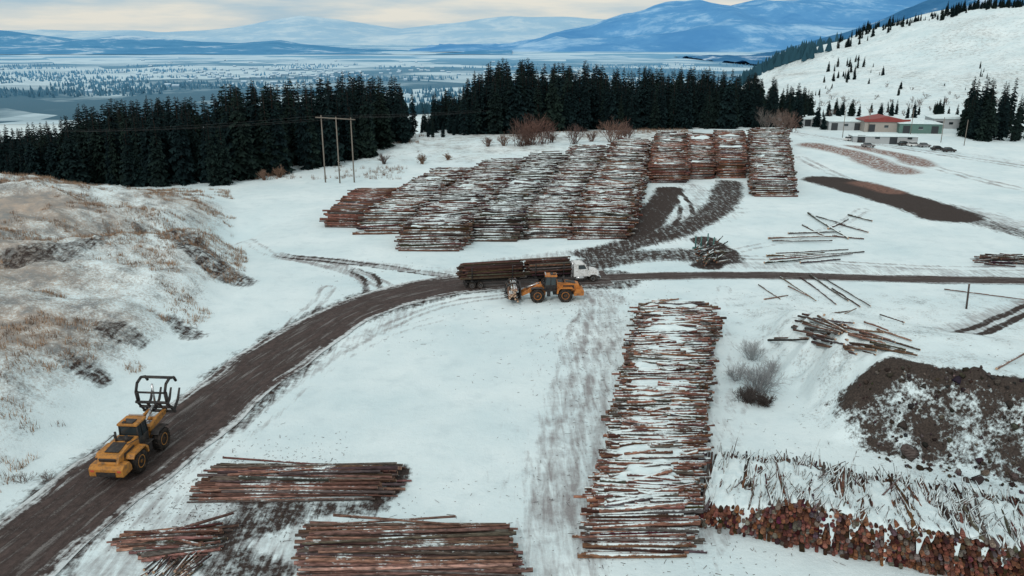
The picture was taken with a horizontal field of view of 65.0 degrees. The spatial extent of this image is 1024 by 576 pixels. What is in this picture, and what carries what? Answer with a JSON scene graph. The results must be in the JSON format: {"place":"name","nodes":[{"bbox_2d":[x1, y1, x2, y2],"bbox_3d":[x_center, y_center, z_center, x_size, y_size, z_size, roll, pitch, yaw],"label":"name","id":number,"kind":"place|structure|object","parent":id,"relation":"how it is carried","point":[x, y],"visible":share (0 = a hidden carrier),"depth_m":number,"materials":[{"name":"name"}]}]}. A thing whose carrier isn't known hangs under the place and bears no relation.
{"place":"outdoors","nodes":[
{"label":"outdoors","id":0,"kind":"place"},
{"bbox_2d":[0,30,511,54],"bbox_3d":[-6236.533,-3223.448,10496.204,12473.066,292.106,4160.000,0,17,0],"label":"hills","id":1,"kind":"structure","parent":0,"point":[11,42],"depth_m":9822.57,"materials":[{"name":"blue"}]},
{"bbox_2d":[3,16,605,44],"bbox_3d":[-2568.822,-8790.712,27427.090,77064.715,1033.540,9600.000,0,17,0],"label":"mountains","id":2,"kind":"structure","parent":0,"point":[310,30],"depth_m":26018.88,"materials":[{"name":"blue"}]},
{"bbox_2d":[0,269,613,575],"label":"dirt road","id":3,"kind":"structure","parent":0,"point":[57,524],"depth_m":77.85,"materials":[{"name":"brown soil"}]},
{"bbox_2d":[88,375,179,477],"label":"log loader","id":4,"kind":"object","parent":3,"relation":"on","point":[123,454],"visible":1,"depth_m":70.33,"materials":[{"name":"metal"}]},
{"bbox_2d":[456,256,600,288],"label":"logging truck","id":5,"kind":"object","parent":3,"relation":"on","point":[471,274],"visible":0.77,"depth_m":122.24,"materials":[{"name":"brown wood"}]},
{"bbox_2d":[0,0,779,31],"label":"sky","id":6,"kind":"structure","parent":0,"point":[67,15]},
{"bbox_2d":[0,6,1023,575],"bbox_3d":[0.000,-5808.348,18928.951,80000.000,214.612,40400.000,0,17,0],"label":"snowy ground","id":7,"kind":"structure","parent":0,"point":[432,404],"depth_m":105.85,"materials":[{"name":"white snow"}]},
{"bbox_2d":[12,471,38,483],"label":"bare shrub","id":8,"kind":"object","parent":7,"relation":"on","point":[25,478],"visible":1,"depth_m":68.06,"materials":[{"name":"grey plant"}]},
{"bbox_2d":[39,468,55,480],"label":"bare shrub","id":9,"kind":"object","parent":7,"relation":"on","point":[46,475],"visible":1,"depth_m":68.50,"materials":[{"name":"grey plant"}]},
{"bbox_2d":[0,171,248,492],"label":"dry grass","id":10,"kind":"structure","parent":7,"relation":"on","point":[162,192],"depth_m":122.53,"materials":[{"name":"beige plant"}]},
{"bbox_2d":[106,511,238,561],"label":"log deck","id":11,"kind":"structure","parent":7,"relation":"on","point":[175,542],"depth_m":59.52,"materials":[{"name":"brown wood"}]},
{"bbox_2d":[139,551,211,575],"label":"scattered logs","id":12,"kind":"object","parent":7,"relation":"on","point":[193,565],"visible":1,"depth_m":57.08,"materials":[{"name":"brown wood"}]},
{"bbox_2d":[0,72,417,187],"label":"conifer forest","id":13,"kind":"object","parent":7,"relation":"on","point":[182,153],"visible":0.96,"depth_m":219.41,"materials":[{"name":"green plant"}]},
{"bbox_2d":[255,169,269,179],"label":"bare tree","id":14,"kind":"object","parent":7,"relation":"on","point":[263,174],"visible":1,"depth_m":214.87,"materials":[{"name":"brown plant"}]},
{"bbox_2d":[68,109,485,182],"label":"power line poles","id":15,"kind":"object","parent":7,"relation":"on","point":[331,118],"visible":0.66,"depth_m":207.40,"materials":[{"name":"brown wood"}]},
{"bbox_2d":[272,164,284,177],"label":"bare tree","id":16,"kind":"object","parent":7,"relation":"on","point":[276,172],"visible":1,"depth_m":218.54,"materials":[{"name":"brown plant"}]},
{"bbox_2d":[186,456,411,502],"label":"log deck","id":17,"kind":"structure","parent":7,"relation":"on","point":[245,482],"depth_m":66.61,"materials":[{"name":"brown wood"}]},
{"bbox_2d":[0,59,678,92],"bbox_3d":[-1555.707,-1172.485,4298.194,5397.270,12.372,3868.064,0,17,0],"label":"valley town","id":18,"kind":"object","parent":7,"relation":"on","point":[260,77],"visible":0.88,"depth_m":3639.39},
{"bbox_2d":[319,188,396,227],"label":"log deck","id":19,"kind":"structure","parent":7,"relation":"on","point":[347,211],"depth_m":166.72,"materials":[{"name":"brown wood"}]},
{"bbox_2d":[376,154,389,163],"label":"bare tree","id":20,"kind":"object","parent":7,"relation":"on","point":[383,159],"visible":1,"depth_m":239.41,"materials":[{"name":"brown plant"}]},
{"bbox_2d":[291,514,532,575],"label":"log deck","id":21,"kind":"structure","parent":7,"relation":"on","point":[416,547],"depth_m":56.90,"materials":[{"name":"brown wood"}]},
{"bbox_2d":[352,167,472,234],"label":"log deck","id":22,"kind":"structure","parent":7,"relation":"on","point":[401,205],"depth_m":166.89,"materials":[{"name":"brown wood"}]},
{"bbox_2d":[416,154,426,163],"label":"bare tree","id":23,"kind":"object","parent":7,"relation":"on","point":[421,158],"visible":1,"depth_m":240.34,"materials":[{"name":"brown plant"}]},
{"bbox_2d":[0,33,845,119],"bbox_3d":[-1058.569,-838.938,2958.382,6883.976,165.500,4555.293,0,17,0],"label":"valley woodland","id":24,"kind":"object","parent":7,"relation":"on","point":[804,51],"visible":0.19,"depth_m":2695.17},
{"bbox_2d":[444,153,451,159],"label":"bare tree","id":25,"kind":"object","parent":7,"relation":"on","point":[447,156],"visible":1,"depth_m":245.83,"materials":[{"name":"brown plant"}]},
{"bbox_2d":[394,158,525,250],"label":"log deck","id":26,"kind":"structure","parent":7,"relation":"on","point":[442,221],"depth_m":156.68,"materials":[{"name":"brown wood"}]},
{"bbox_2d":[258,127,690,179],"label":"dry grass","id":27,"kind":"structure","parent":7,"relation":"on","point":[390,169],"depth_m":232.40,"materials":[{"name":"beige plant"}]},
{"bbox_2d":[482,137,492,146],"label":"bare tree","id":28,"kind":"object","parent":7,"relation":"on","point":[487,143],"visible":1,"depth_m":265.08,"materials":[{"name":"brown plant"}]},
{"bbox_2d":[497,134,511,145],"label":"bare tree","id":29,"kind":"object","parent":7,"relation":"on","point":[502,142],"visible":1,"depth_m":265.66,"materials":[{"name":"brown plant"}]},
{"bbox_2d":[468,151,567,241],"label":"log deck","id":30,"kind":"structure","parent":7,"relation":"on","point":[501,218],"depth_m":164.53,"materials":[{"name":"brown wood"}]},
{"bbox_2d":[24,259,1015,575],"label":"bark debris","id":31,"kind":"object","parent":7,"relation":"on","point":[446,485],"visible":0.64,"depth_m":66.28,"materials":[{"name":"brown wood"}]},
{"bbox_2d":[508,122,536,146],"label":"bare tree","id":32,"kind":"object","parent":7,"relation":"on","point":[521,140],"visible":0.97,"depth_m":263.40,"materials":[{"name":"brown plant"}]},
{"bbox_2d":[511,113,546,145],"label":"bare tree","id":33,"kind":"object","parent":7,"relation":"on","point":[526,129],"visible":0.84,"depth_m":265.36,"materials":[{"name":"brown plant"}]},
{"bbox_2d":[522,123,536,144],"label":"bare tree","id":34,"kind":"object","parent":7,"relation":"on","point":[528,141],"visible":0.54,"depth_m":267.51,"materials":[{"name":"brown plant"}]},
{"bbox_2d":[512,114,555,144],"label":"bare tree","id":35,"kind":"object","parent":7,"relation":"on","point":[534,138],"visible":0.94,"depth_m":266.29,"materials":[{"name":"brown plant"}]},
{"bbox_2d":[504,272,583,302],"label":"log loader","id":36,"kind":"object","parent":7,"relation":"on","point":[564,290],"visible":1,"depth_m":114.93,"materials":[{"name":"metal"}]},
{"bbox_2d":[531,118,557,144],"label":"bare tree","id":37,"kind":"object","parent":7,"relation":"on","point":[545,134],"visible":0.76,"depth_m":269.24,"materials":[{"name":"brown plant"}]},
{"bbox_2d":[545,133,556,142],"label":"bare tree","id":38,"kind":"object","parent":7,"relation":"on","point":[553,139],"visible":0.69,"depth_m":274.44,"materials":[{"name":"brown plant"}]},
{"bbox_2d":[523,144,608,238],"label":"log deck","id":39,"kind":"structure","parent":7,"relation":"on","point":[547,217],"depth_m":173.30,"materials":[{"name":"brown wood"}]},
{"bbox_2d":[564,123,590,144],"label":"bare tree","id":40,"kind":"object","parent":7,"relation":"on","point":[571,133],"visible":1,"depth_m":268.98,"materials":[{"name":"brown plant"}]},
{"bbox_2d":[584,131,597,141],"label":"bare tree","id":41,"kind":"object","parent":7,"relation":"on","point":[591,139],"visible":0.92,"depth_m":279.23,"materials":[{"name":"brown plant"}]},
{"bbox_2d":[564,137,652,239],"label":"log deck","id":42,"kind":"structure","parent":7,"relation":"on","point":[609,204],"depth_m":171.47,"materials":[{"name":"brown wood"}]},
{"bbox_2d":[596,120,628,142],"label":"bare tree","id":43,"kind":"object","parent":7,"relation":"on","point":[606,128],"visible":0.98,"depth_m":272.85,"materials":[{"name":"brown plant"}]},
{"bbox_2d":[602,118,629,139],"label":"bare tree","id":44,"kind":"object","parent":7,"relation":"on","point":[628,130],"visible":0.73,"depth_m":276.33,"materials":[{"name":"brown plant"}]},
{"bbox_2d":[420,59,814,136],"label":"conifer forest","id":45,"kind":"object","parent":7,"relation":"on","point":[503,99],"visible":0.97,"depth_m":326.25,"materials":[{"name":"green plant"}]},
{"bbox_2d":[618,122,635,137],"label":"bare tree","id":46,"kind":"object","parent":7,"relation":"on","point":[630,136],"visible":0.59,"depth_m":281.13,"materials":[{"name":"brown plant"}]},
{"bbox_2d":[572,298,726,557],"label":"log deck","id":47,"kind":"structure","parent":7,"relation":"on","point":[644,491],"depth_m":70.41,"materials":[{"name":"brown wood"}]},
{"bbox_2d":[646,131,691,182],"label":"log deck","id":48,"kind":"structure","parent":7,"relation":"on","point":[668,162],"depth_m":220.91,"materials":[{"name":"brown wood"}]},
{"bbox_2d":[687,133,716,178],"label":"log deck","id":49,"kind":"structure","parent":7,"relation":"on","point":[701,154],"depth_m":228.20,"materials":[{"name":"brown wood"}]},
{"bbox_2d":[692,233,715,248],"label":"log bunk","id":50,"kind":"object","parent":7,"relation":"on","point":[701,241],"visible":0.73,"depth_m":143.64,"materials":[{"name":"paint"}]},
{"bbox_2d":[694,236,732,265],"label":"log pile","id":51,"kind":"object","parent":7,"relation":"on","point":[711,253],"visible":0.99,"depth_m":136.80,"materials":[{"name":"brown wood"}]},
{"bbox_2d":[712,130,748,177],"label":"log deck","id":52,"kind":"structure","parent":7,"relation":"on","point":[730,147],"depth_m":230.07,"materials":[{"name":"brown wood"}]},
{"bbox_2d":[719,358,749,380],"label":"bare shrub","id":53,"kind":"object","parent":7,"relation":"on","point":[734,376],"visible":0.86,"depth_m":88.58,"materials":[{"name":"grey plant"}]},
{"bbox_2d":[732,382,762,406],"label":"bare shrub","id":54,"kind":"object","parent":7,"relation":"on","point":[748,395],"visible":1,"depth_m":83.01,"materials":[{"name":"grey plant"}]},
{"bbox_2d":[731,338,771,361],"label":"bare shrub","id":55,"kind":"object","parent":7,"relation":"on","point":[748,349],"visible":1,"depth_m":94.15,"materials":[{"name":"grey plant"}]},
{"bbox_2d":[734,358,798,396],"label":"bare shrub","id":56,"kind":"object","parent":7,"relation":"on","point":[762,379],"visible":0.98,"depth_m":85.07,"materials":[{"name":"grey plant"}]},
{"bbox_2d":[756,392,776,407],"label":"bare shrub","id":57,"kind":"object","parent":7,"relation":"on","point":[765,400],"visible":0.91,"depth_m":82.40,"materials":[{"name":"brown plant"}]},
{"bbox_2d":[755,109,781,127],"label":"bare tree","id":58,"kind":"object","parent":7,"relation":"on","point":[764,119],"visible":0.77,"depth_m":327.32,"materials":[{"name":"brown plant"}]},
{"bbox_2d":[746,127,798,196],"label":"log deck","id":59,"kind":"structure","parent":7,"relation":"on","point":[771,171],"depth_m":215.80,"materials":[{"name":"brown wood"}]},
{"bbox_2d":[760,355,785,373],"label":"bare shrub","id":60,"kind":"object","parent":7,"relation":"on","point":[772,364],"visible":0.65,"depth_m":90.50,"materials":[{"name":"grey plant"}]},
{"bbox_2d":[767,111,794,129],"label":"bare tree","id":61,"kind":"object","parent":7,"relation":"on","point":[780,124],"visible":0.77,"depth_m":301.86,"materials":[{"name":"brown plant"}]},
{"bbox_2d":[768,109,794,126],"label":"bare tree","id":62,"kind":"object","parent":7,"relation":"on","point":[779,118],"visible":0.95,"depth_m":300.94,"materials":[{"name":"brown plant"}]},
{"bbox_2d":[786,112,801,132],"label":"bare tree","id":63,"kind":"object","parent":7,"relation":"on","point":[794,126],"visible":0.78,"depth_m":303.26,"materials":[{"name":"brown plant"}]},
{"bbox_2d":[802,115,814,125],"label":"warehouse","id":64,"kind":"structure","parent":7,"relation":"on","point":[807,121],"depth_m":347.33,"materials":[{"name":"metal"}]},
{"bbox_2d":[805,119,810,125],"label":"roller door","id":65,"kind":"structure","parent":64,"relation":"in","point":[807,121],"depth_m":347.25,"materials":[{"name":"grey metal"}]},
{"bbox_2d":[764,212,872,263],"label":"scattered logs","id":66,"kind":"object","parent":7,"relation":"on","point":[800,255],"visible":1,"depth_m":142.80,"materials":[{"name":"brown wood"}]},
{"bbox_2d":[819,116,860,129],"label":"warehouse","id":67,"kind":"structure","parent":7,"relation":"on","point":[835,123],"depth_m":332.42,"materials":[{"name":"metal"}]},
{"bbox_2d":[831,123,837,129],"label":"roller door","id":68,"kind":"structure","parent":67,"relation":"in","point":[834,126],"depth_m":332.65,"materials":[{"name":"grey metal"}]},
{"bbox_2d":[854,123,859,129],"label":"roller door","id":69,"kind":"structure","parent":67,"relation":"in","point":[857,125],"depth_m":332.00,"materials":[{"name":"grey metal"}]},
{"bbox_2d":[791,313,917,355],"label":"scattered logs","id":70,"kind":"object","parent":7,"relation":"on","point":[863,334],"visible":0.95,"depth_m":83.41,"materials":[{"name":"brown wood"}]},
{"bbox_2d":[697,428,1023,575],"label":"log deck","id":71,"kind":"structure","parent":7,"relation":"on","point":[846,511],"depth_m":59.89,"materials":[{"name":"brown wood"}]},
{"bbox_2d":[861,142,874,146],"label":"parked car","id":72,"kind":"object","parent":7,"relation":"on","point":[865,144],"visible":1,"depth_m":274.81,"materials":[{"name":"grey metal"}]},
{"bbox_2d":[856,119,897,131],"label":"walls","id":73,"kind":"structure","parent":7,"relation":"on","point":[879,126],"depth_m":325.79,"materials":[{"name":"beige paint"}]},
{"bbox_2d":[868,124,874,131],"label":"roller door","id":74,"kind":"structure","parent":73,"relation":"attached to","point":[871,127],"depth_m":326.17,"materials":[{"name":"grey metal"}]},
{"bbox_2d":[855,114,898,120],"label":"gable roof","id":75,"kind":"structure","parent":73,"relation":"on","point":[875,116],"depth_m":329.74,"materials":[{"name":"red metal"}]},
{"bbox_2d":[864,119,910,121],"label":"fascia","id":76,"kind":"structure","parent":75,"relation":"attached to","point":[885,120],"depth_m":324.25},
{"bbox_2d":[848,135,917,144],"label":"walls","id":77,"kind":"structure","parent":7,"relation":"on","point":[883,140],"depth_m":288.06,"materials":[{"name":"metal"}]},
{"bbox_2d":[857,135,865,142],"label":"roller door","id":78,"kind":"structure","parent":77,"relation":"attached to","point":[862,137],"depth_m":288.72,"materials":[{"name":"grey metal"}]},
{"bbox_2d":[847,133,918,136],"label":"gable roof","id":79,"kind":"structure","parent":77,"relation":"on","point":[883,135],"depth_m":289.67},
{"bbox_2d":[889,137,897,143],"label":"roller door","id":80,"kind":"structure","parent":77,"relation":"attached to","point":[893,140],"depth_m":287.42,"materials":[{"name":"grey metal"}]},
{"bbox_2d":[758,274,1023,369],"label":"scattered logs","id":81,"kind":"object","parent":7,"relation":"on","point":[835,325],"visible":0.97,"depth_m":113.82,"materials":[{"name":"brown wood"}]},
{"bbox_2d":[897,141,907,145],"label":"parked car","id":82,"kind":"object","parent":7,"relation":"on","point":[901,143],"visible":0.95,"depth_m":283.75,"materials":[{"name":"black metal"}]},
{"bbox_2d":[785,76,1023,141],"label":"conifer forest","id":83,"kind":"object","parent":7,"relation":"on","point":[983,119],"visible":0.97,"depth_m":305.45,"materials":[{"name":"green plant"}]},
{"bbox_2d":[842,111,967,144],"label":"utility poles","id":84,"kind":"object","parent":7,"relation":"on","point":[911,127],"visible":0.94,"depth_m":300.84,"materials":[{"name":"brown wood"}]},
{"bbox_2d":[907,142,917,146],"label":"parked car","id":85,"kind":"object","parent":7,"relation":"on","point":[911,144],"visible":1,"depth_m":281.69,"materials":[{"name":"white paint"}]},
{"bbox_2d":[815,0,1023,118],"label":"hillside trees","id":86,"kind":"object","parent":7,"relation":"on","point":[956,10],"visible":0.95,"depth_m":760.24,"materials":[{"name":"green plant"}]},
{"bbox_2d":[897,118,942,133],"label":"warehouse","id":87,"kind":"structure","parent":7,"relation":"on","point":[921,126],"depth_m":320.83,"materials":[{"name":"green metal"}]},
{"bbox_2d":[902,126,909,132],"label":"roller door","id":88,"kind":"structure","parent":87,"relation":"in","point":[906,129],"depth_m":321.71,"materials":[{"name":"grey metal"}]},
{"bbox_2d":[931,126,938,133],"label":"roller door","id":89,"kind":"structure","parent":87,"relation":"in","point":[934,130],"depth_m":319.91,"materials":[{"name":"grey metal"}]},
{"bbox_2d":[917,142,930,147],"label":"parked car","id":90,"kind":"object","parent":7,"relation":"on","point":[923,144],"visible":1,"depth_m":279.69,"materials":[{"name":"grey metal"}]},
{"bbox_2d":[930,146,943,150],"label":"parked car","id":91,"kind":"object","parent":7,"relation":"on","point":[934,148],"visible":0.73,"depth_m":271.36,"materials":[{"name":"black metal"}]},
{"bbox_2d":[858,365,1023,493],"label":"earth clods","id":92,"kind":"object","parent":7,"relation":"on","point":[910,453],"visible":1,"depth_m":71.49,"materials":[{"name":"brown bare earth"}]},
{"bbox_2d":[924,114,961,128],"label":"warehouse","id":93,"kind":"structure","parent":7,"relation":"on","point":[951,121],"depth_m":338.48,"materials":[{"name":"metal"}]},
{"bbox_2d":[941,147,956,151],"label":"parked car","id":94,"kind":"object","parent":7,"relation":"on","point":[947,149],"visible":1,"depth_m":267.38,"materials":[{"name":"black metal"}]},
{"bbox_2d":[965,284,969,308],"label":"wooden post","id":95,"kind":"object","parent":7,"relation":"on","point":[966,306],"visible":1,"depth_m":111.77,"materials":[{"name":"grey wood"}]},
{"bbox_2d":[972,253,1023,266],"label":"log pile","id":96,"kind":"object","parent":7,"relation":"on","point":[1003,258],"visible":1,"depth_m":134.57,"materials":[{"name":"brown wood"}]},
{"bbox_2d":[409,0,926,51],"bbox_3d":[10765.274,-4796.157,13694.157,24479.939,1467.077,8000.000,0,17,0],"label":"blue mountain","id":97,"kind":"structure","parent":0,"point":[706,26],"depth_m":12676.53,"materials":[{"name":"blue"}]},
{"bbox_2d":[606,271,1023,283],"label":"dirt road","id":98,"kind":"structure","parent":0,"point":[807,276],"depth_m":126.84,"materials":[{"name":"brown soil"}]},
{"bbox_2d":[678,0,1023,63],"bbox_3d":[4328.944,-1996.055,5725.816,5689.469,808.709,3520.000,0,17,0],"label":"forested mountain","id":99,"kind":"structure","parent":0,"point":[927,6],"depth_m":6037.30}
]}

